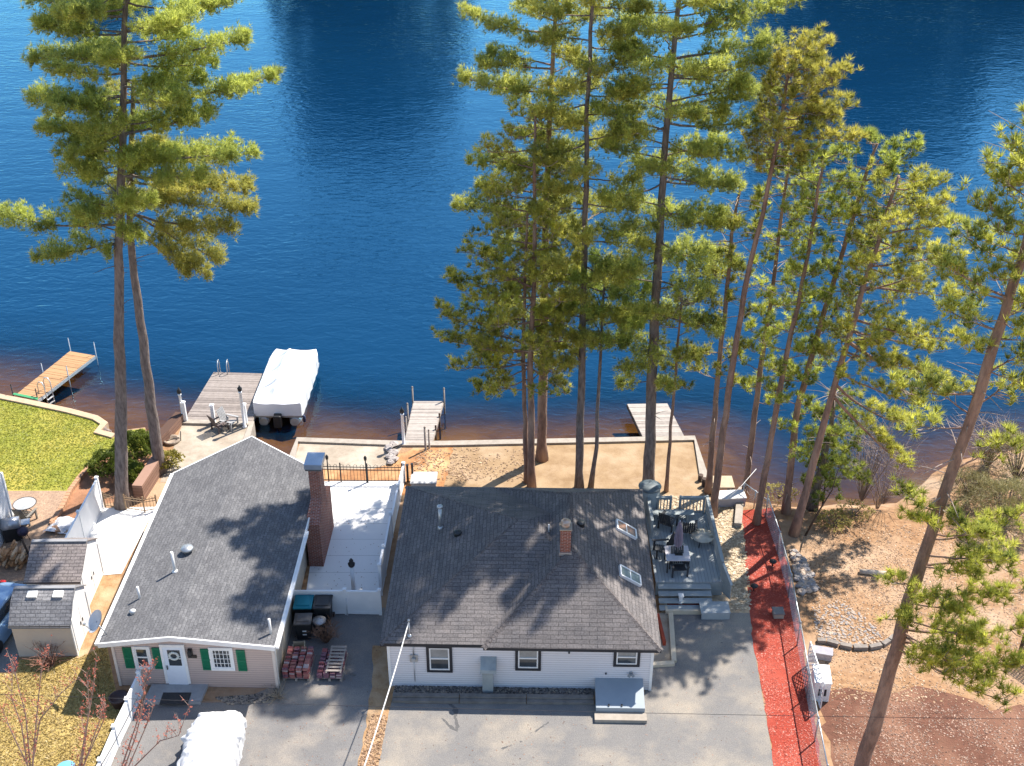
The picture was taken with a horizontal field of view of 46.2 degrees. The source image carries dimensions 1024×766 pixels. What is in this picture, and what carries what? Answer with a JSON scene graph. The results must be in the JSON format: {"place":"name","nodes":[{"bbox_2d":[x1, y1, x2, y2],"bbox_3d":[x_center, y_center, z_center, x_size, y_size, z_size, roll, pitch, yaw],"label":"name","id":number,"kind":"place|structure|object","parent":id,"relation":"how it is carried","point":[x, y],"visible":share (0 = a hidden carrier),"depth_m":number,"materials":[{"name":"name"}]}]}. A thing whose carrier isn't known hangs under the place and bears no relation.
{"place":"outdoors","nodes":[
{"label":"outdoors","id":0,"kind":"place"},
{"bbox_2d":[0,581,23,671],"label":"path","id":1,"kind":"structure","parent":0,"point":[10,644],"depth_m":49.24,"materials":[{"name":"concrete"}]},
{"bbox_2d":[0,580,26,653],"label":"parked car","id":2,"kind":"object","parent":1,"relation":"on","point":[6,589],"visible":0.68,"depth_m":49.88,"materials":[{"name":"blue metal"}]},
{"bbox_2d":[0,491,65,580],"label":"paver patio","id":3,"kind":"structure","parent":0,"point":[47,504],"depth_m":56.96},
{"bbox_2d":[0,472,13,546],"bbox_3d":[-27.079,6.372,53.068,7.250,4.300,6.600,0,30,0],"label":"patio umbrella","id":4,"kind":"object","parent":3,"relation":"on","point":[5,508],"depth_m":55.52,"materials":[{"name":"white fabric"}]},
{"bbox_2d":[0,539,28,570],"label":"firewood rack","id":5,"kind":"object","parent":3,"relation":"on","point":[14,558],"visible":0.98,"depth_m":53.81,"materials":[{"name":"brown wood"}]},
{"bbox_2d":[0,516,29,542],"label":"gas grill","id":6,"kind":"object","parent":3,"relation":"on","point":[9,526],"visible":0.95,"depth_m":55.28,"materials":[{"name":"black paint"}]},
{"bbox_2d":[0,647,141,765],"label":"front lawn","id":7,"kind":"structure","parent":0,"point":[35,691],"depth_m":46.53,"materials":[{"name":"plant"}]},
{"bbox_2d":[0,400,145,490],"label":"lawn","id":8,"kind":"structure","parent":0,"point":[52,487],"depth_m":62.53,"materials":[{"name":"green plant"}]},
{"bbox_2d":[89,507,154,574],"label":"white deck","id":9,"kind":"structure","parent":0,"point":[117,533],"depth_m":56.12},
{"bbox_2d":[160,425,246,481],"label":"lake terrace","id":10,"kind":"structure","parent":0,"point":[196,443],"depth_m":62.93,"materials":[{"name":"concrete"}]},
{"bbox_2d":[111,608,384,765],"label":"driveway","id":11,"kind":"structure","parent":0,"point":[267,740],"depth_m":46.17,"materials":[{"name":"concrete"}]},
{"bbox_2d":[96,669,143,765],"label":"vinyl fence","id":12,"kind":"object","parent":11,"relation":"on","point":[122,716],"visible":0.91,"depth_m":45.18,"materials":[{"name":"white plastic"}]},
{"bbox_2d":[177,710,246,765],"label":"covered car","id":13,"kind":"object","parent":11,"relation":"on","point":[213,739],"visible":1,"depth_m":43.48,"materials":[{"name":"white fabric"}]},
{"bbox_2d":[215,686,279,704],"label":"gravel","id":14,"kind":"structure","parent":11,"relation":"on","point":[251,698],"depth_m":46.99,"materials":[{"name":"grey gravel"}]},
{"bbox_2d":[282,646,315,681],"bbox_3d":[-8.589,11.278,48.336,1.090,0.620,1.438,1,30,1],"label":"brick pallet","id":15,"kind":"object","parent":11,"relation":"on","point":[297,664],"visible":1,"depth_m":47.99,"materials":[{"name":"red brick"}]},
{"bbox_2d":[293,613,313,638],"bbox_3d":[-8.646,10.134,49.868,0.740,1.041,0.749,-1,30,-2],"label":"wheeled bin","id":16,"kind":"object","parent":11,"relation":"on","point":[302,623],"visible":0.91,"depth_m":49.59,"materials":[{"name":"black paint"}]},
{"bbox_2d":[312,595,334,624],"bbox_3d":[-7.951,9.611,50.661,0.780,1.141,0.909,0,30,0],"label":"wheeled bin","id":17,"kind":"object","parent":11,"relation":"on","point":[322,605],"visible":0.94,"depth_m":50.29,"materials":[{"name":"black paint"}]},
{"bbox_2d":[316,645,347,681],"bbox_3d":[-7.256,11.296,48.417,1.026,0.507,1.554,1,30,1],"label":"brick pallet","id":18,"kind":"object","parent":11,"relation":"on","point":[332,664],"visible":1,"depth_m":48.18,"materials":[{"name":"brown wood"}]},
{"bbox_2d":[293,558,381,614],"bbox_3d":[-7.437,8.720,51.606,3.824,1.730,1.876,0,30,0],"label":"vinyl fence","id":19,"kind":"object","parent":11,"relation":"on","point":[347,602],"visible":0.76,"depth_m":50.93,"materials":[{"name":"white plastic"}]},
{"bbox_2d":[296,443,401,468],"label":"beach terrace","id":20,"kind":"structure","parent":0,"point":[346,455],"depth_m":61.88,"materials":[{"name":"concrete"}]},
{"bbox_2d":[306,481,397,589],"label":"white deck","id":21,"kind":"structure","parent":0,"point":[373,501],"depth_m":56.06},
{"bbox_2d":[323,455,401,482],"bbox_3d":[-7.452,4.258,59.326,4.083,1.612,0.179,1,30,2],"label":"iron fence","id":22,"kind":"object","parent":21,"relation":"on","point":[366,470],"visible":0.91,"depth_m":59.35,"materials":[{"name":"black metal"}]},
{"bbox_2d":[377,461,405,595],"bbox_3d":[-5.562,6.316,55.684,0.221,1.750,8.789,1,30,2],"label":"vinyl fence","id":23,"kind":"object","parent":21,"relation":"on","point":[382,564],"visible":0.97,"depth_m":54.83,"materials":[{"name":"white plastic"}]},
{"bbox_2d":[323,447,452,494],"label":"orange soil","id":24,"kind":"structure","parent":0,"point":[408,457],"depth_m":60.71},
{"bbox_2d":[410,472,437,485],"bbox_3d":[-4.352,4.867,59.426,1.300,0.460,1.000,0,30,0],"label":"storage box","id":25,"kind":"object","parent":24,"relation":"on","point":[423,478],"visible":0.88,"depth_m":59.16,"materials":[{"name":"white plastic"}]},
{"bbox_2d":[5,694,1000,718],"bbox_3d":[0.256,10.100,37.376,41.629,0.264,0.014,1,30,2],"label":"power line","id":26,"kind":"object","parent":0,"point":[524,710],"visible":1,"depth_m":37.43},
{"bbox_2d":[0,0,1023,464],"bbox_3d":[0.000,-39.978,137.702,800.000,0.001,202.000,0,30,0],"label":"lake","id":27,"kind":"structure","parent":0,"point":[362,124],"depth_m":94.81,"materials":[{"name":"liquid"}]},
{"bbox_2d":[10,338,101,404],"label":"dock","id":28,"kind":"object","parent":27,"relation":"in","point":[57,374],"visible":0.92,"depth_m":68.80,"materials":[{"name":"wood"}]},
{"bbox_2d":[187,359,262,420],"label":"dock","id":29,"kind":"object","parent":27,"relation":"in","point":[219,390],"visible":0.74,"depth_m":66.87,"materials":[{"name":"wood"}]},
{"bbox_2d":[253,348,318,432],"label":"pontoon boat","id":30,"kind":"object","parent":27,"relation":"on","point":[285,387],"visible":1,"depth_m":65.94,"materials":[{"name":"fabric"}]},
{"bbox_2d":[405,386,445,450],"bbox_3d":[-4.674,2.468,64.376,1.990,3.390,4.925,0,30,0],"label":"dock","id":31,"kind":"object","parent":27,"relation":"in","point":[423,421],"visible":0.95,"depth_m":64.51,"materials":[{"name":"grey wood"}]},
{"bbox_2d":[0,427,1023,765],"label":"ground","id":32,"kind":"structure","parent":0,"point":[882,515],"depth_m":53.42,"materials":[{"name":"brown soil"}]},
{"bbox_2d":[0,634,78,765],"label":"budding sapling","id":33,"kind":"object","parent":32,"relation":"on","point":[35,738],"visible":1,"depth_m":39.01,"materials":[{"name":"brown plant"}]},
{"bbox_2d":[7,585,90,656],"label":"garden shed","id":34,"kind":"structure","parent":32,"relation":"on","point":[61,614],"depth_m":48.55,"materials":[{"name":"white paint"}]},
{"bbox_2d":[0,394,113,438],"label":"seawall","id":35,"kind":"object","parent":32,"relation":"on","point":[103,423],"visible":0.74,"depth_m":65.42,"materials":[{"name":"beige concrete"}]},
{"bbox_2d":[23,538,104,604],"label":"garden shed","id":36,"kind":"structure","parent":32,"relation":"on","point":[64,561],"depth_m":51.06,"materials":[{"name":"white paint"}]},
{"bbox_2d":[65,476,104,537],"bbox_3d":[-19.728,6.462,55.286,0.194,1.900,4.971,0,30,0],"label":"vinyl fence","id":37,"kind":"object","parent":32,"relation":"on","point":[89,512],"visible":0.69,"depth_m":55.84,"materials":[{"name":"white plastic"}]},
{"bbox_2d":[71,647,108,765],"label":"budding sapling","id":38,"kind":"object","parent":32,"relation":"on","point":[83,753],"visible":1,"depth_m":38.79,"materials":[{"name":"brown plant"}]},
{"bbox_2d":[75,574,120,658],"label":"side yard","id":39,"kind":"structure","parent":32,"relation":"on","point":[105,594],"depth_m":52.02,"materials":[{"name":"soil"}]},
{"bbox_2d":[60,451,151,517],"bbox_3d":[-19.886,5.095,59.469,3.457,0.001,6.367,0,30,0],"label":"hedge bed","id":40,"kind":"object","parent":32,"relation":"on","point":[80,493],"visible":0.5,"depth_m":59.20,"materials":[{"name":"brown soil"}]},
{"bbox_2d":[49,465,91,534],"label":"brick curb","id":41,"kind":"structure","parent":40,"relation":"on","point":[83,473],"depth_m":58.28,"materials":[{"name":"brown brick"}]},
{"bbox_2d":[84,446,129,477],"bbox_3d":[-20.277,3.972,60.072,2.256,1.475,2.287,0,30,0],"label":"hedge shrub","id":42,"kind":"object","parent":40,"relation":"on","point":[97,464],"visible":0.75,"depth_m":59.49,"materials":[{"name":"green plant"}]},
{"bbox_2d":[110,428,151,459],"bbox_3d":[-19.213,3.170,61.139,2.514,1.780,2.317,0,30,0],"label":"hedge shrub","id":43,"kind":"object","parent":40,"relation":"on","point":[142,435],"visible":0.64,"depth_m":60.58,"materials":[{"name":"green plant"}]},
{"bbox_2d":[0,0,286,510],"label":"pine tree","id":44,"kind":"object","parent":32,"relation":"on","point":[87,139],"visible":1,"depth_m":47.80,"materials":[{"name":"green plant"}]},
{"bbox_2d":[132,456,160,500],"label":"timber wall","id":45,"kind":"structure","parent":32,"relation":"on","point":[145,481],"depth_m":58.79,"materials":[{"name":"brown wood"}]},
{"bbox_2d":[114,656,192,765],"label":"budding sapling","id":46,"kind":"object","parent":32,"relation":"on","point":[136,728],"visible":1,"depth_m":38.67,"materials":[{"name":"brown plant"}]},
{"bbox_2d":[160,412,183,444],"bbox_3d":[-18.206,3.130,63.633,0.607,1.900,3.063,9,31,14],"label":"bulkhead","id":47,"kind":"object","parent":32,"relation":"on","point":[172,425],"visible":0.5,"depth_m":63.44,"materials":[{"name":"brown wood"}]},
{"bbox_2d":[88,77,262,474],"bbox_3d":[-15.123,-4.233,55.727,8.236,20.242,5.064,0,30,0],"label":"pine tree","id":48,"kind":"object","parent":32,"relation":"on","point":[185,262],"visible":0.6,"depth_m":53.57,"materials":[{"name":"green plant"}]},
{"bbox_2d":[143,684,207,704],"bbox_3d":[-13.211,12.238,47.180,2.327,0.140,0.965,0,30,0],"label":"stoop","id":49,"kind":"object","parent":32,"relation":"on","point":[198,691],"visible":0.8,"depth_m":47.21,"materials":[{"name":"grey concrete"}]},
{"bbox_2d":[83,436,333,688],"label":"grey roof house","id":50,"kind":"structure","parent":32,"relation":"on","point":[236,537],"depth_m":49.71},
{"bbox_2d":[131,646,153,668],"bbox_3d":[-14.440,10.735,46.884,0.692,1.155,0.060,1,30,1],"label":"window","id":51,"kind":"structure","parent":50,"relation":"in","point":[140,653],"depth_m":46.86,"materials":[{"name":"white paint"}]},
{"bbox_2d":[162,647,188,684],"bbox_3d":[-13.201,11.099,47.047,0.783,2.000,0.085,1,30,1],"label":"door","id":52,"kind":"structure","parent":50,"relation":"in","point":[176,671],"depth_m":47.08,"materials":[{"name":"paint"}]},
{"bbox_2d":[208,647,235,670],"bbox_3d":[-11.319,10.770,46.811,0.944,1.176,0.060,1,30,1],"label":"window","id":53,"kind":"structure","parent":50,"relation":"in","point":[221,658],"depth_m":46.82,"materials":[{"name":"white paint"}]},
{"bbox_2d":[182,419,255,439],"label":"seawall","id":54,"kind":"object","parent":32,"relation":"on","point":[250,431],"visible":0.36,"depth_m":64.26,"materials":[{"name":"concrete"}]},
{"bbox_2d":[358,645,394,765],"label":"dirt strip","id":55,"kind":"object","parent":32,"relation":"on","point":[380,686],"visible":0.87,"depth_m":47.25,"materials":[{"name":"soil"}]},
{"bbox_2d":[358,714,386,765],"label":"leaf litter","id":56,"kind":"object","parent":55,"relation":"on","point":[374,747],"visible":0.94,"depth_m":45.12,"materials":[{"name":"brown plant"}]},
{"bbox_2d":[392,693,593,704],"bbox_3d":[-0.747,12.355,46.941,7.860,0.180,0.380,0,30,1],"label":"timber edging","id":57,"kind":"object","parent":32,"relation":"on","point":[540,699],"visible":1,"depth_m":46.88,"materials":[{"name":"grey wood"}]},
{"bbox_2d":[393,685,594,694],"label":"gravel","id":58,"kind":"structure","parent":32,"relation":"on","point":[404,688],"depth_m":47.39,"materials":[{"name":"grey gravel"}]},
{"bbox_2d":[290,436,706,481],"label":"seawall","id":59,"kind":"object","parent":32,"relation":"on","point":[513,442],"visible":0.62,"depth_m":62.73,"materials":[{"name":"concrete"}]},
{"bbox_2d":[627,403,683,436],"bbox_3d":[7.733,2.149,64.570,2.251,0.233,4.045,-5,31,-8],"label":"dock","id":60,"kind":"object","parent":59,"relation":"on","point":[637,412],"visible":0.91,"depth_m":64.66,"materials":[{"name":"grey wood"}]},
{"bbox_2d":[0,354,1023,502],"bbox_3d":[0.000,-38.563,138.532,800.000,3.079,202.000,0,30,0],"label":"lakebed","id":61,"kind":"structure","parent":32,"relation":"on","point":[93,394],"depth_m":67.71,"materials":[{"name":"brown sand"}]},
{"bbox_2d":[378,486,663,692],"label":"hip roof house","id":62,"kind":"structure","parent":32,"relation":"on","point":[490,588],"depth_m":47.60,"materials":[{"name":"white paint"}]},
{"bbox_2d":[426,647,452,672],"bbox_3d":[-2.832,10.780,46.843,1.009,1.363,0.060,1,30,1],"label":"window","id":63,"kind":"structure","parent":62,"relation":"in","point":[439,659],"depth_m":46.87,"materials":[{"name":"white paint"}]},
{"bbox_2d":[515,651,540,670],"bbox_3d":[0.628,10.744,46.735,1.004,1.192,0.060,1,30,1],"label":"window","id":64,"kind":"structure","parent":62,"relation":"in","point":[524,660],"depth_m":46.81,"materials":[{"name":"white paint"}]},
{"bbox_2d":[613,652,640,666],"bbox_3d":[4.461,10.667,46.593,1.028,0.915,0.060,1,30,1],"label":"window","id":65,"kind":"structure","parent":62,"relation":"in","point":[620,659],"depth_m":46.66,"materials":[{"name":"white paint"}]},
{"bbox_2d":[654,613,670,661],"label":"side walk","id":66,"kind":"structure","parent":32,"relation":"on","point":[664,654],"depth_m":49.68,"materials":[{"name":"concrete"}]},
{"bbox_2d":[653,612,676,667],"bbox_3d":[6.598,10.680,49.836,0.949,0.140,3.525,9,32,16],"label":"walk edging","id":67,"kind":"object","parent":66,"relation":"on","point":[672,662],"visible":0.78,"depth_m":49.28,"materials":[{"name":"grey concrete"}]},
{"bbox_2d":[646,286,717,492],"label":"pine tree","id":68,"kind":"object","parent":32,"relation":"on","point":[685,304],"visible":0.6,"depth_m":54.83,"materials":[{"name":"green plant"}]},
{"bbox_2d":[659,494,749,612],"bbox_3d":[8.787,7.621,55.172,4.785,0.001,8.784,0,30,0],"label":"shade garden","id":69,"kind":"object","parent":32,"relation":"on","point":[723,597],"visible":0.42,"depth_m":54.44,"materials":[{"name":"soil"}]},
{"bbox_2d":[645,495,732,619],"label":"grey deck","id":70,"kind":"structure","parent":69,"relation":"on","point":[708,574],"depth_m":52.73,"materials":[{"name":"paint"}]},
{"bbox_2d":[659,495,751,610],"bbox_3d":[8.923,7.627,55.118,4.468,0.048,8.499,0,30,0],"label":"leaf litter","id":71,"kind":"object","parent":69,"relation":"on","point":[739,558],"visible":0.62,"depth_m":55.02,"materials":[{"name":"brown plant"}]},
{"bbox_2d":[718,489,746,506],"bbox_3d":[10.596,5.595,58.127,1.380,0.520,0.720,-2,30,-4],"label":"storage chest","id":72,"kind":"object","parent":69,"relation":"on","point":[739,495],"visible":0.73,"depth_m":57.89,"materials":[{"name":"white plastic"}]},
{"bbox_2d":[710,21,870,517],"bbox_3d":[11.546,-3.679,51.594,5.126,23.447,4.005,0,30,0],"label":"red pine","id":73,"kind":"object","parent":69,"relation":"on","point":[813,107],"visible":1,"depth_m":47.23,"materials":[{"name":"green plant"}]},
{"bbox_2d":[728,143,820,499],"bbox_3d":[11.672,-2.200,54.242,3.721,18.215,3.506,0,30,0],"label":"red pine","id":74,"kind":"object","parent":32,"relation":"on","point":[760,348],"visible":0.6,"depth_m":52.90,"materials":[{"name":"green plant"}]},
{"bbox_2d":[742,507,818,765],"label":"red mulch strip","id":75,"kind":"object","parent":32,"relation":"on","point":[784,674],"visible":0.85,"depth_m":49.34,"materials":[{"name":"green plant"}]},
{"bbox_2d":[765,495,828,765],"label":"chain link fence","id":76,"kind":"object","parent":75,"relation":"on","point":[815,718],"visible":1,"depth_m":49.07,"materials":[{"name":"metal"}]},
{"bbox_2d":[751,139,866,525],"bbox_3d":[12.221,-1.394,52.122,3.486,18.968,3.468,-13,33,-20],"label":"red pine","id":77,"kind":"object","parent":75,"relation":"on","point":[796,315],"visible":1,"depth_m":50.12,"materials":[{"name":"green plant"}]},
{"bbox_2d":[788,549,819,595],"bbox_3d":[12.980,8.432,53.646,1.106,0.270,3.231,0,30,0],"label":"rubble","id":78,"kind":"object","parent":32,"relation":"on","point":[804,574],"visible":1,"depth_m":53.34,"materials":[{"name":"grey stone"}]},
{"bbox_2d":[810,664,831,701],"bbox_3d":[12.109,11.772,47.089,0.660,0.985,1.040,3,31,6],"label":"heat pump","id":79,"kind":"object","parent":32,"relation":"on","point":[816,680],"visible":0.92,"depth_m":46.75,"materials":[{"name":"white paint"}]},
{"bbox_2d":[814,508,852,532],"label":"undergrowth","id":80,"kind":"object","parent":32,"relation":"on","point":[835,523],"visible":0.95,"depth_m":56.48,"materials":[{"name":"green plant"}]},
{"bbox_2d":[798,382,873,510],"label":"young pine","id":81,"kind":"object","parent":32,"relation":"on","point":[825,465],"visible":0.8,"depth_m":56.06,"materials":[{"name":"green plant"}]},
{"bbox_2d":[812,601,881,644],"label":"scattered stones","id":82,"kind":"object","parent":32,"relation":"on","point":[864,639],"visible":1,"depth_m":50.61,"materials":[{"name":"grey stone"}]},
{"bbox_2d":[769,124,926,515],"bbox_3d":[14.185,-2.074,52.718,5.307,19.553,3.754,0,30,0],"label":"red pine","id":83,"kind":"object","parent":32,"relation":"on","point":[891,161],"visible":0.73,"depth_m":50.79,"materials":[{"name":"green plant"}]},
{"bbox_2d":[817,634,892,650],"bbox_3d":[14.348,10.775,49.653,3.358,0.200,0.756,-2,30,-4],"label":"stone edging","id":84,"kind":"object","parent":32,"relation":"on","point":[886,642],"visible":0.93,"depth_m":49.50,"materials":[{"name":"grey stone"}]},
{"bbox_2d":[834,391,926,500],"bbox_3d":[17.137,3.220,57.049,5.332,5.718,5.315,0,30,0],"label":"bare shrub","id":85,"kind":"object","parent":32,"relation":"on","point":[862,492],"visible":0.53,"depth_m":56.85,"materials":[{"name":"green plant"}]},
{"bbox_2d":[788,155,978,537],"bbox_3d":[16.598,-0.676,51.172,7.693,18.730,5.321,6,31,11],"label":"red pine","id":86,"kind":"object","parent":32,"relation":"on","point":[868,262],"visible":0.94,"depth_m":49.78,"materials":[{"name":"green plant"}]},
{"bbox_2d":[843,431,940,503],"bbox_3d":[17.807,4.388,57.255,4.905,3.500,4.865,0,30,0],"label":"bare shrub","id":87,"kind":"object","parent":32,"relation":"on","point":[881,491],"visible":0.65,"depth_m":57.45,"materials":[{"name":"green plant"}]},
{"bbox_2d":[799,494,1023,705],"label":"leaf litter","id":88,"kind":"object","parent":32,"relation":"on","point":[869,582],"visible":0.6,"depth_m":52.23,"materials":[{"name":"brown plant"}]},
{"bbox_2d":[818,686,1023,765],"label":"brown clearing","id":89,"kind":"structure","parent":32,"relation":"on","point":[946,742],"depth_m":45.68,"materials":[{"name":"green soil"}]},
{"bbox_2d":[830,698,1023,765],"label":"leaf litter","id":90,"kind":"object","parent":89,"relation":"on","point":[899,739],"visible":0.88,"depth_m":45.41,"materials":[{"name":"brown plant"}]},
{"bbox_2d":[854,101,1023,765],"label":"red pine","id":91,"kind":"object","parent":89,"relation":"on","point":[973,562],"visible":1,"depth_m":35.93,"materials":[{"name":"green plant"}]},
{"bbox_2d":[938,462,1002,505],"bbox_3d":[22.218,4.932,58.163,3.133,1.757,2.978,0,30,0],"label":"olive shrub","id":92,"kind":"object","parent":32,"relation":"on","point":[971,474],"visible":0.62,"depth_m":58.02,"materials":[{"name":"green plant"}]},
{"bbox_2d":[944,404,1023,465],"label":"bare shrub","id":93,"kind":"object","parent":32,"relation":"on","point":[985,427],"visible":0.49,"depth_m":60.35,"materials":[{"name":"plant"}]},
{"bbox_2d":[958,474,1023,537],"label":"olive shrub","id":94,"kind":"object","parent":32,"relation":"on","point":[1005,488],"visible":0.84,"depth_m":56.24,"materials":[{"name":"green plant"}]},
{"bbox_2d":[977,429,1023,482],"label":"olive shrub","id":95,"kind":"object","parent":32,"relation":"on","point":[1016,473],"visible":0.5,"depth_m":59.10,"materials":[{"name":"green plant"}]},
{"bbox_2d":[401,442,710,502],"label":"sand beach","id":96,"kind":"structure","parent":0,"point":[619,465],"depth_m":60.86,"materials":[{"name":"beige sand"}]},
{"bbox_2d":[409,447,536,480],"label":"leaf litter","id":97,"kind":"object","parent":96,"relation":"on","point":[462,471],"visible":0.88,"depth_m":60.98,"materials":[{"name":"brown plant"}]},
{"bbox_2d":[429,100,584,487],"bbox_3d":[0.371,-3.130,54.566,6.362,19.491,6.748,-26,39,-37],"label":"pine tree","id":98,"kind":"object","parent":96,"relation":"on","point":[482,340],"visible":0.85,"depth_m":53.22,"materials":[{"name":"green plant"}]},
{"bbox_2d":[457,200,568,483],"bbox_3d":[0.080,-1.597,55.950,5.320,15.434,4.704,0,30,0],"label":"pine tree","id":99,"kind":"object","parent":96,"relation":"on","point":[516,294],"visible":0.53,"depth_m":54.56,"materials":[{"name":"green plant"}]},
{"bbox_2d":[450,0,600,462],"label":"pine tree","id":100,"kind":"object","parent":96,"relation":"on","point":[513,85],"visible":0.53,"depth_m":51.89,"materials":[{"name":"green plant"}]},
{"bbox_2d":[521,0,659,487],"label":"pine tree","id":101,"kind":"object","parent":96,"relation":"on","point":[596,8],"visible":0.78,"depth_m":50.35,"materials":[{"name":"green plant"}]},
{"bbox_2d":[555,243,653,487],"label":"pine tree","id":102,"kind":"object","parent":96,"relation":"on","point":[578,279],"visible":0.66,"depth_m":53.67,"materials":[{"name":"green plant"}]},
{"bbox_2d":[638,479,660,514],"bbox_3d":[6.430,5.629,56.409,1.080,2.200,1.064,0,30,0],"label":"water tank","id":103,"kind":"object","parent":96,"relation":"on","point":[650,488],"visible":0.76,"depth_m":55.78,"materials":[{"name":"grey metal"}]},
{"bbox_2d":[586,0,807,480],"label":"pine tree","id":104,"kind":"object","parent":96,"relation":"on","point":[742,82],"visible":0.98,"depth_m":49.69,"materials":[{"name":"green plant"}]},
{"bbox_2d":[682,188,763,494],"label":"red pine","id":105,"kind":"object","parent":96,"relation":"on","point":[717,365],"visible":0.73,"depth_m":53.99,"materials":[{"name":"green plant"}]},
{"bbox_2d":[378,613,773,765],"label":"driveway","id":106,"kind":"structure","parent":0,"point":[666,736],"depth_m":45.81,"materials":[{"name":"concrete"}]},
{"bbox_2d":[594,678,646,723],"bbox_3d":[4.186,12.316,46.572,1.996,0.620,1.767,1,30,1],"label":"cellar bulkhead","id":107,"kind":"object","parent":106,"relation":"on","point":[619,695],"visible":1,"depth_m":46.41,"materials":[{"name":"blue paint"}]},
{"bbox_2d":[595,678,644,711],"bbox_3d":[4.190,12.208,46.757,1.875,0.620,1.337,1,30,1],"label":"hatch door","id":108,"kind":"structure","parent":107,"relation":"in","point":[629,692],"depth_m":46.61,"materials":[{"name":"blue paint"}]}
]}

